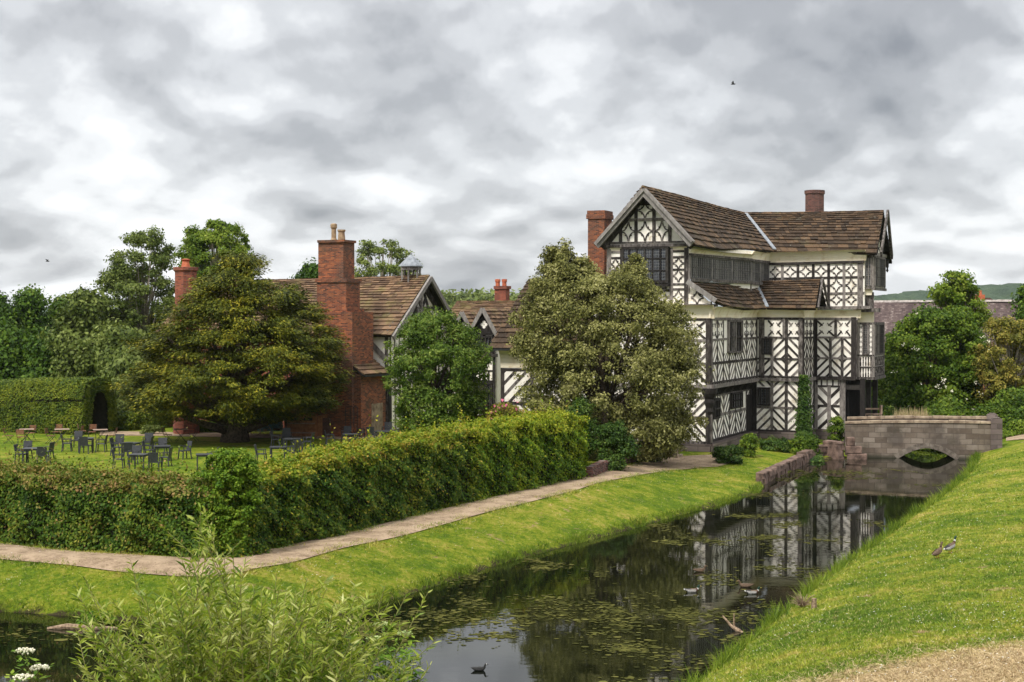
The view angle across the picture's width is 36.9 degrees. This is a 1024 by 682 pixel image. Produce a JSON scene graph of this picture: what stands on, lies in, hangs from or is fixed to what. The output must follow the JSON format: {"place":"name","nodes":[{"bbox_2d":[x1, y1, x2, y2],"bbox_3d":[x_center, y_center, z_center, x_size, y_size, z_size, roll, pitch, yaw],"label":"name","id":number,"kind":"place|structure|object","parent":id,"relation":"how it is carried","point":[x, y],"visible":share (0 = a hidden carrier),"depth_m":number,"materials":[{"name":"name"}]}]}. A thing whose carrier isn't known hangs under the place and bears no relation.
{"place":"outdoors","nodes":[
{"label":"outdoors","id":0,"kind":"place"},
{"bbox_2d":[100,431,381,438],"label":"garden path","id":1,"kind":"structure","parent":0,"point":[201,434],"depth_m":92.02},
{"bbox_2d":[287,413,326,435],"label":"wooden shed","id":2,"kind":"structure","parent":1,"relation":"on","point":[311,425],"depth_m":90.63,"materials":[{"name":"brown wood"}]},
{"bbox_2d":[287,415,300,435],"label":"door","id":3,"kind":"structure","parent":2,"relation":"in","point":[296,427],"depth_m":90.65,"materials":[{"name":"brown wood"}]},
{"bbox_2d":[301,413,314,435],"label":"door","id":4,"kind":"structure","parent":2,"relation":"in","point":[307,428],"depth_m":90.56,"materials":[{"name":"brown wood"}]},
{"bbox_2d":[250,417,283,435],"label":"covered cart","id":5,"kind":"object","parent":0,"point":[278,427],"visible":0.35,"depth_m":91.40,"materials":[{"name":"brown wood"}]},
{"bbox_2d":[0,455,741,575],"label":"path","id":6,"kind":"structure","parent":0,"point":[167,564],"depth_m":48.53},
{"bbox_2d":[0,450,968,681],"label":"water","id":7,"kind":"structure","parent":0,"point":[645,566],"depth_m":45.50,"materials":[{"name":"liquid"}]},
{"bbox_2d":[47,623,116,629],"bbox_3d":[-11.218,7.472,40.080,1.818,0.181,0.256,0,1,0],"label":"floating log","id":8,"kind":"object","parent":7,"relation":"on","point":[67,626],"visible":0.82,"depth_m":40.04,"materials":[{"name":"brown wood"}]},
{"bbox_2d":[76,608,117,624],"bbox_3d":[-11.002,7.407,40.572,1.130,0.628,0.934,0,1,0],"label":"dock plant","id":9,"kind":"object","parent":7,"relation":"in","point":[89,615],"visible":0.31,"depth_m":40.46,"materials":[{"name":"green plant"}]},
{"bbox_2d":[0,468,951,681],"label":"pondweed","id":10,"kind":"object","parent":7,"relation":"on","point":[618,611],"visible":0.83,"depth_m":41.95,"materials":[{"name":"plant"}]},
{"bbox_2d":[722,613,742,631],"bbox_3d":[5.746,7.342,39.884,0.655,0.554,0.118,1,1,44],"label":"driftwood","id":11,"kind":"object","parent":7,"relation":"in","point":[734,627],"visible":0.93,"depth_m":39.87,"materials":[{"name":"brown wood"}]},
{"bbox_2d":[0,323,1023,681],"bbox_3d":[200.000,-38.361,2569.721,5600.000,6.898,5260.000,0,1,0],"label":"ground","id":12,"kind":"structure","parent":0,"point":[498,523],"depth_m":47.92,"materials":[{"name":"green plant"}]},
{"bbox_2d":[0,290,28,338],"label":"woodland tree","id":13,"kind":"object","parent":12,"relation":"on","point":[5,308],"visible":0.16,"depth_m":139.46,"materials":[{"name":"green plant"}]},
{"bbox_2d":[0,317,35,379],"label":"woodland tree","id":14,"kind":"object","parent":12,"relation":"on","point":[11,337],"visible":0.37,"depth_m":126.69,"materials":[{"name":"green plant"}]},
{"bbox_2d":[18,441,32,458],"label":"garden chair","id":15,"kind":"object","parent":12,"relation":"on","point":[27,444],"visible":0.55,"depth_m":76.83,"materials":[{"name":"grey plastic"}]},
{"bbox_2d":[4,647,54,681],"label":"elder plant","id":16,"kind":"object","parent":12,"relation":"on","point":[28,674],"visible":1,"depth_m":13.32,"materials":[{"name":"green plant"}]},
{"bbox_2d":[7,283,56,337],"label":"woodland tree","id":17,"kind":"object","parent":12,"relation":"on","point":[30,303],"visible":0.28,"depth_m":141.91,"materials":[{"name":"green plant"}]},
{"bbox_2d":[14,326,59,377],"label":"woodland tree","id":18,"kind":"object","parent":12,"relation":"on","point":[38,360],"visible":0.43,"depth_m":124.75,"materials":[{"name":"green plant"}]},
{"bbox_2d":[36,447,51,464],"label":"garden chair","id":19,"kind":"object","parent":12,"relation":"on","point":[40,451],"visible":0.69,"depth_m":73.47,"materials":[{"name":"grey plastic"}]},
{"bbox_2d":[42,292,67,329],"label":"woodland tree","id":20,"kind":"object","parent":12,"relation":"on","point":[51,313],"visible":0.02,"depth_m":145.01,"materials":[{"name":"green plant"}]},
{"bbox_2d":[0,376,118,434],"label":"topiary hedge","id":21,"kind":"object","parent":12,"relation":"on","point":[49,403],"visible":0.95,"depth_m":93.38,"materials":[{"name":"plant"}]},
{"bbox_2d":[71,431,82,446],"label":"garden chair","id":22,"kind":"object","parent":12,"relation":"on","point":[77,434],"visible":0.65,"depth_m":83.32,"materials":[{"name":"grey plastic"}]},
{"bbox_2d":[36,283,123,377],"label":"woodland tree","id":23,"kind":"object","parent":12,"relation":"on","point":[78,320],"visible":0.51,"depth_m":122.50,"materials":[{"name":"green plant"}]},
{"bbox_2d":[79,437,92,453],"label":"garden chair","id":24,"kind":"object","parent":12,"relation":"on","point":[83,441],"visible":1,"depth_m":79.47,"materials":[{"name":"grey plastic"}]},
{"bbox_2d":[109,438,122,455],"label":"garden chair","id":25,"kind":"object","parent":12,"relation":"on","point":[112,442],"visible":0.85,"depth_m":78.40,"materials":[{"name":"grey plastic"}]},
{"bbox_2d":[0,429,232,557],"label":"hedge","id":26,"kind":"object","parent":12,"relation":"on","point":[59,505],"visible":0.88,"depth_m":46.77,"materials":[{"name":"beech leaves"},{"name":"twig"}]},
{"bbox_2d":[111,449,125,468],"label":"garden chair","id":27,"kind":"object","parent":12,"relation":"on","point":[113,456],"visible":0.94,"depth_m":71.93,"materials":[{"name":"grey plastic"}]},
{"bbox_2d":[91,317,145,379],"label":"woodland tree","id":28,"kind":"object","parent":12,"relation":"on","point":[108,342],"visible":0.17,"depth_m":116.85,"materials":[{"name":"green plant"}]},
{"bbox_2d":[108,377,133,411],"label":"garden shrub","id":29,"kind":"object","parent":12,"relation":"on","point":[118,401],"visible":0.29,"depth_m":99.52,"materials":[{"name":"green plant"}]},
{"bbox_2d":[122,442,133,459],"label":"garden chair","id":30,"kind":"object","parent":12,"relation":"on","point":[126,447],"visible":0.57,"depth_m":75.80,"materials":[{"name":"grey plastic"}]},
{"bbox_2d":[117,408,146,430],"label":"hedge","id":31,"kind":"object","parent":12,"relation":"on","point":[128,420],"visible":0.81,"depth_m":95.49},
{"bbox_2d":[127,445,141,464],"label":"garden chair","id":32,"kind":"object","parent":12,"relation":"on","point":[136,448],"visible":0.62,"depth_m":74.20,"materials":[{"name":"grey plastic"}]},
{"bbox_2d":[93,224,176,340],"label":"birch tree","id":33,"kind":"object","parent":12,"relation":"on","point":[122,279],"visible":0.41,"depth_m":126.60,"materials":[{"name":"green plant"}]},
{"bbox_2d":[107,345,163,412],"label":"woodland tree","id":34,"kind":"object","parent":12,"relation":"on","point":[122,364],"visible":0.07,"depth_m":110.64,"materials":[{"name":"green plant"}]},
{"bbox_2d":[128,453,149,468],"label":"garden table","id":35,"kind":"object","parent":12,"relation":"on","point":[135,455],"visible":0.68,"depth_m":71.01,"materials":[{"name":"grey plastic"}]},
{"bbox_2d":[139,425,151,433],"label":"lavender","id":36,"kind":"object","parent":12,"relation":"on","point":[145,429],"visible":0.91,"depth_m":92.40,"materials":[{"name":"green plant"}]},
{"bbox_2d":[147,452,162,470],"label":"garden chair","id":37,"kind":"object","parent":12,"relation":"on","point":[152,457],"visible":0.88,"depth_m":70.34,"materials":[{"name":"grey plastic"}]},
{"bbox_2d":[137,410,172,427],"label":"hedge","id":38,"kind":"object","parent":12,"relation":"on","point":[153,422],"visible":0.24,"depth_m":97.45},
{"bbox_2d":[149,425,164,433],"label":"lavender","id":39,"kind":"object","parent":12,"relation":"on","point":[154,428],"visible":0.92,"depth_m":92.42,"materials":[{"name":"green plant"}]},
{"bbox_2d":[155,438,167,455],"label":"garden chair","id":40,"kind":"object","parent":12,"relation":"on","point":[162,441],"visible":0.52,"depth_m":78.78,"materials":[{"name":"grey plastic"}]},
{"bbox_2d":[159,447,172,465],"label":"garden chair","id":41,"kind":"object","parent":12,"relation":"on","point":[169,453],"visible":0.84,"depth_m":72.94,"materials":[{"name":"grey plastic"}]},
{"bbox_2d":[178,441,192,459],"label":"garden chair","id":42,"kind":"object","parent":12,"relation":"on","point":[189,443],"visible":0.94,"depth_m":76.61,"materials":[{"name":"grey plastic"}]},
{"bbox_2d":[174,218,259,279],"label":"oak tree","id":43,"kind":"object","parent":12,"relation":"on","point":[198,245],"visible":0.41,"depth_m":132.65,"materials":[{"name":"green plant"}]},
{"bbox_2d":[193,447,268,557],"bbox_3d":[-8.384,4.853,45.726,2.278,3.456,1.466,0,1,-21],"label":"elder shrub","id":44,"kind":"object","parent":12,"relation":"on","point":[244,468],"visible":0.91,"depth_m":45.41,"materials":[{"name":"green plant"}]},
{"bbox_2d":[109,249,358,442],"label":"yew tree","id":45,"kind":"object","parent":12,"relation":"on","point":[235,401],"visible":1,"depth_m":84.60,"materials":[{"name":"green plant"}]},
{"bbox_2d":[66,503,439,681],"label":"willow bush","id":46,"kind":"object","parent":12,"relation":"on","point":[233,647],"visible":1,"depth_m":12.42,"materials":[{"name":"green plant"}]},
{"bbox_2d":[282,428,291,444],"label":"garden chair","id":47,"kind":"object","parent":12,"relation":"on","point":[286,432],"visible":0.96,"depth_m":85.59,"materials":[{"name":"grey plastic"}]},
{"bbox_2d":[287,257,317,278],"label":"oak tree","id":48,"kind":"object","parent":12,"relation":"on","point":[309,271],"visible":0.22,"depth_m":139.09,"materials":[{"name":"green plant"}]},
{"bbox_2d":[156,223,454,436],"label":"hall range","id":49,"kind":"structure","parent":12,"relation":"on","point":[370,312],"depth_m":92.17,"materials":[{"name":"red brick"}]},
{"bbox_2d":[345,407,357,436],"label":"trellis","id":50,"kind":"object","parent":12,"relation":"on","point":[350,422],"visible":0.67,"depth_m":89.55,"materials":[{"name":"black metal"}]},
{"bbox_2d":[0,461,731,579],"bbox_3d":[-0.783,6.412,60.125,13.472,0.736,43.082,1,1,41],"label":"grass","id":51,"kind":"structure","parent":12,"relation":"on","point":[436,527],"depth_m":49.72,"materials":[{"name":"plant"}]},
{"bbox_2d":[0,480,762,628],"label":"bank grass","id":52,"kind":"structure","parent":12,"relation":"on","point":[756,489],"depth_m":51.47,"materials":[{"name":"green plant"}]},
{"bbox_2d":[340,621,427,681],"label":"elder bush","id":53,"kind":"object","parent":12,"relation":"on","point":[387,656],"visible":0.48,"depth_m":16.60,"materials":[{"name":"green plant"}]},
{"bbox_2d":[354,238,422,276],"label":"birch tree","id":54,"kind":"object","parent":12,"relation":"on","point":[365,251],"visible":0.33,"depth_m":136.85,"materials":[{"name":"green plant"}]},
{"bbox_2d":[207,390,594,557],"bbox_3d":[-3.163,4.284,57.209,2.728,4.078,26.483,0,1,27],"label":"hedge","id":55,"kind":"object","parent":12,"relation":"on","point":[333,489],"visible":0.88,"depth_m":54.83,"materials":[{"name":"green plant"}]},
{"bbox_2d":[381,305,494,432],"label":"apple tree","id":56,"kind":"object","parent":12,"relation":"on","point":[423,331],"visible":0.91,"depth_m":82.69,"materials":[{"name":"green plant"}]},
{"bbox_2d":[441,287,521,308],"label":"woods","id":57,"kind":"object","parent":12,"relation":"on","point":[452,298],"visible":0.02,"depth_m":456.21,"materials":[{"name":"green plant"}]},
{"bbox_2d":[451,279,514,419],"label":"courtyard range","id":58,"kind":"structure","parent":12,"relation":"on","point":[487,318],"depth_m":99.15,"materials":[{"name":"paint"}]},
{"bbox_2d":[474,336,492,352],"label":"window","id":59,"kind":"structure","parent":58,"relation":"in","point":[488,339],"depth_m":98.55,"materials":[{"name":"grey glass"}]},
{"bbox_2d":[485,383,492,409],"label":"window","id":60,"kind":"structure","parent":58,"relation":"in","point":[490,385],"depth_m":98.50,"materials":[{"name":"grey glass"}]},
{"bbox_2d":[474,399,524,420],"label":"rose bush","id":61,"kind":"object","parent":12,"relation":"on","point":[502,408],"visible":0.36,"depth_m":83.30,"materials":[{"name":"green plant"}]},
{"bbox_2d":[489,278,606,410],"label":"hipped range","id":62,"kind":"structure","parent":12,"relation":"on","point":[510,365],"depth_m":89.32,"materials":[{"name":"paint"}]},
{"bbox_2d":[566,394,600,456],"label":"dark shrub","id":63,"kind":"object","parent":12,"relation":"on","point":[583,407],"visible":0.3,"depth_m":72.80,"materials":[{"name":"green plant"}]},
{"bbox_2d":[506,237,714,463],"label":"holm oak","id":64,"kind":"object","parent":12,"relation":"on","point":[658,419],"visible":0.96,"depth_m":75.77,"materials":[{"name":"green plant"}]},
{"bbox_2d":[586,456,636,476],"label":"brick wall","id":65,"kind":"structure","parent":12,"relation":"on","point":[597,468],"depth_m":69.53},
{"bbox_2d":[588,419,640,470],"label":"dark shrub","id":66,"kind":"object","parent":12,"relation":"on","point":[611,436],"visible":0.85,"depth_m":71.75,"materials":[{"name":"green plant"}]},
{"bbox_2d":[710,444,746,463],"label":"shrub","id":67,"kind":"object","parent":12,"relation":"on","point":[733,454],"visible":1,"depth_m":79.15,"materials":[{"name":"green plant"}]},
{"bbox_2d":[586,185,892,451],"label":"timber framed house","id":68,"kind":"structure","parent":12,"relation":"on","point":[788,290],"depth_m":94.56,"materials":[{"name":"paint"}]},
{"bbox_2d":[621,246,668,282],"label":"window","id":69,"kind":"structure","parent":68,"relation":"in","point":[657,257],"depth_m":86.21,"materials":[{"name":"grey glass"}]},
{"bbox_2d":[691,256,711,278],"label":"window","id":70,"kind":"structure","parent":68,"relation":"in","point":[701,267],"depth_m":87.35,"materials":[{"name":"grey glass"}]},
{"bbox_2d":[713,398,720,419],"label":"window","id":71,"kind":"structure","parent":68,"relation":"in","point":[717,406],"depth_m":86.59,"materials":[{"name":"black glass"}]},
{"bbox_2d":[712,258,731,279],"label":"window","id":72,"kind":"structure","parent":68,"relation":"in","point":[721,268],"depth_m":90.06,"materials":[{"name":"grey glass"}]},
{"bbox_2d":[727,320,743,352],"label":"window","id":73,"kind":"structure","parent":68,"relation":"in","point":[735,328],"depth_m":89.95,"materials":[{"name":"grey glass"}]},
{"bbox_2d":[730,391,742,408],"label":"window","id":74,"kind":"structure","parent":68,"relation":"in","point":[736,398],"depth_m":91.52,"materials":[{"name":"black glass"}]},
{"bbox_2d":[732,259,751,280],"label":"window","id":75,"kind":"structure","parent":68,"relation":"in","point":[741,269],"depth_m":92.94,"materials":[{"name":"grey glass"}]},
{"bbox_2d":[747,394,751,430],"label":"door","id":76,"kind":"structure","parent":68,"relation":"in","point":[749,397],"depth_m":94.66,"materials":[{"name":"black wood"}]},
{"bbox_2d":[752,261,760,281],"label":"window","id":77,"kind":"structure","parent":68,"relation":"in","point":[756,266],"depth_m":95.38,"materials":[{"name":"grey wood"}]},
{"bbox_2d":[757,387,769,405],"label":"window","id":78,"kind":"structure","parent":68,"relation":"in","point":[763,393],"depth_m":94.89,"materials":[{"name":"black glass"}]},
{"bbox_2d":[761,262,769,281],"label":"window","id":79,"kind":"structure","parent":68,"relation":"in","point":[764,266],"depth_m":97.19,"materials":[{"name":"grey wood"}]},
{"bbox_2d":[761,338,771,354],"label":"window","id":80,"kind":"structure","parent":68,"relation":"in","point":[767,341],"depth_m":94.75,"materials":[{"name":"black glass"}]},
{"bbox_2d":[791,374,824,461],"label":"ivy","id":81,"kind":"object","parent":68,"relation":"attached to","point":[804,409],"visible":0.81,"depth_m":93.60,"materials":[{"name":"green plant"}]},
{"bbox_2d":[862,324,869,354],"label":"window","id":82,"kind":"structure","parent":68,"relation":"in","point":[865,327],"depth_m":96.17,"materials":[{"name":"grey glass"}]},
{"bbox_2d":[865,257,871,286],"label":"window","id":83,"kind":"structure","parent":68,"relation":"in","point":[868,263],"depth_m":95.84,"materials":[{"name":"grey glass"}]},
{"bbox_2d":[875,324,884,354],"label":"window","id":84,"kind":"structure","parent":68,"relation":"in","point":[879,328],"depth_m":97.71,"materials":[{"name":"grey glass"}]},
{"bbox_2d":[875,257,885,287],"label":"window","id":85,"kind":"structure","parent":68,"relation":"in","point":[880,263],"depth_m":97.61,"materials":[{"name":"grey glass"}]},
{"bbox_2d":[738,433,760,457],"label":"shrub","id":86,"kind":"object","parent":12,"relation":"on","point":[749,442],"visible":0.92,"depth_m":83.32,"materials":[{"name":"green plant"}]},
{"bbox_2d":[758,435,792,452],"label":"shrub","id":87,"kind":"object","parent":12,"relation":"on","point":[773,444],"visible":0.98,"depth_m":87.15,"materials":[{"name":"green plant"}]},
{"bbox_2d":[756,454,806,483],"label":"retaining wall","id":88,"kind":"structure","parent":12,"relation":"on","point":[772,472],"depth_m":78.25,"materials":[{"name":"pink stone"}]},
{"bbox_2d":[791,592,814,606],"bbox_3d":[7.663,6.848,40.623,0.730,0.383,0.714,-1,1,-44],"label":"dead bush","id":89,"kind":"object","parent":12,"relation":"on","point":[800,602],"visible":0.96,"depth_m":40.60,"materials":[{"name":"plant"}]},
{"bbox_2d":[789,434,822,454],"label":"shrub","id":90,"kind":"object","parent":12,"relation":"on","point":[802,442],"visible":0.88,"depth_m":86.81,"materials":[{"name":"green plant"}]},
{"bbox_2d":[797,440,844,463],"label":"stone footing","id":91,"kind":"object","parent":12,"relation":"on","point":[833,449],"visible":0.59,"depth_m":87.16,"materials":[{"name":"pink stone"}]},
{"bbox_2d":[662,449,983,681],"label":"bank grass","id":92,"kind":"structure","parent":12,"relation":"on","point":[774,616],"depth_m":45.53,"materials":[{"name":"green plant"}]},
{"bbox_2d":[821,415,844,451],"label":"shrub","id":93,"kind":"object","parent":12,"relation":"on","point":[838,429],"visible":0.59,"depth_m":90.44,"materials":[{"name":"green plant"}]},
{"bbox_2d":[847,453,866,459],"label":"stone block","id":94,"kind":"structure","parent":12,"relation":"on","point":[863,456],"depth_m":87.04,"materials":[{"name":"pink stone"}]},
{"bbox_2d":[845,445,861,453],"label":"stone block","id":95,"kind":"structure","parent":94,"relation":"on","point":[855,449],"depth_m":87.08,"materials":[{"name":"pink stone"}]},
{"bbox_2d":[846,437,854,445],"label":"stone block","id":96,"kind":"structure","parent":95,"relation":"on","point":[850,441],"depth_m":87.17,"materials":[{"name":"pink stone"}]},
{"bbox_2d":[700,447,1023,681],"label":"grass","id":97,"kind":"structure","parent":12,"relation":"on","point":[831,644],"depth_m":35.52,"materials":[{"name":"plant"}]},
{"bbox_2d":[753,632,1023,681],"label":"dirt path","id":98,"kind":"structure","parent":12,"relation":"on","point":[920,677],"depth_m":27.26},
{"bbox_2d":[894,406,930,415],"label":"dry stalks","id":99,"kind":"object","parent":12,"relation":"on","point":[916,412],"visible":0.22,"depth_m":94.19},
{"bbox_2d":[845,413,1001,459],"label":"stone bridge","id":100,"kind":"structure","parent":12,"relation":"on","point":[954,437],"depth_m":87.55,"materials":[{"name":"grey stone"}]},
{"bbox_2d":[871,300,996,413],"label":"hawthorn","id":101,"kind":"object","parent":12,"relation":"on","point":[914,340],"visible":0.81,"depth_m":106.07,"materials":[{"name":"green plant"}]},
{"bbox_2d":[874,299,1020,395],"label":"barn","id":102,"kind":"structure","parent":12,"relation":"on","point":[891,312],"depth_m":140.74,"materials":[{"name":"grey brick"}]},
{"bbox_2d":[943,536,957,550],"bbox_3d":[12.821,5.949,44.886,0.534,0.497,0.231,-1,1,-30],"label":"mallard","id":103,"kind":"object","parent":12,"relation":"on","point":[949,546],"visible":1,"depth_m":44.82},
{"bbox_2d":[878,385,1023,431],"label":"undergrowth","id":104,"kind":"object","parent":12,"relation":"on","point":[1006,408],"visible":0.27,"depth_m":97.57,"materials":[{"name":"green plant"}]},
{"bbox_2d":[926,269,995,360],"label":"ash tree","id":105,"kind":"object","parent":12,"relation":"on","point":[961,289],"visible":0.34,"depth_m":118.17,"materials":[{"name":"green plant"}]},
{"bbox_2d":[918,419,1023,449],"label":"nettle bed","id":106,"kind":"object","parent":12,"relation":"on","point":[1017,431],"visible":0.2,"depth_m":92.17,"materials":[{"name":"green plant"}]},
{"bbox_2d":[966,315,1023,403],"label":"plum tree","id":107,"kind":"object","parent":12,"relation":"on","point":[1009,371],"visible":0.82,"depth_m":103.31,"materials":[{"name":"green plant"}]},
{"bbox_2d":[1006,283,1023,353],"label":"tree","id":108,"kind":"object","parent":12,"relation":"on","point":[1019,311],"visible":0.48,"depth_m":111.65,"materials":[{"name":"green plant"}]},
{"bbox_2d":[0,0,1023,308],"label":"sky","id":109,"kind":"structure","parent":0,"point":[476,137],"materials":[{"name":"grey"}]},
{"bbox_2d":[874,283,1022,299],"bbox_3d":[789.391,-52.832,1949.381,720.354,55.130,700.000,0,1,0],"label":"hills","id":110,"kind":"structure","parent":0,"point":[997,292],"depth_m":2110.34,"materials":[{"name":"plant"}]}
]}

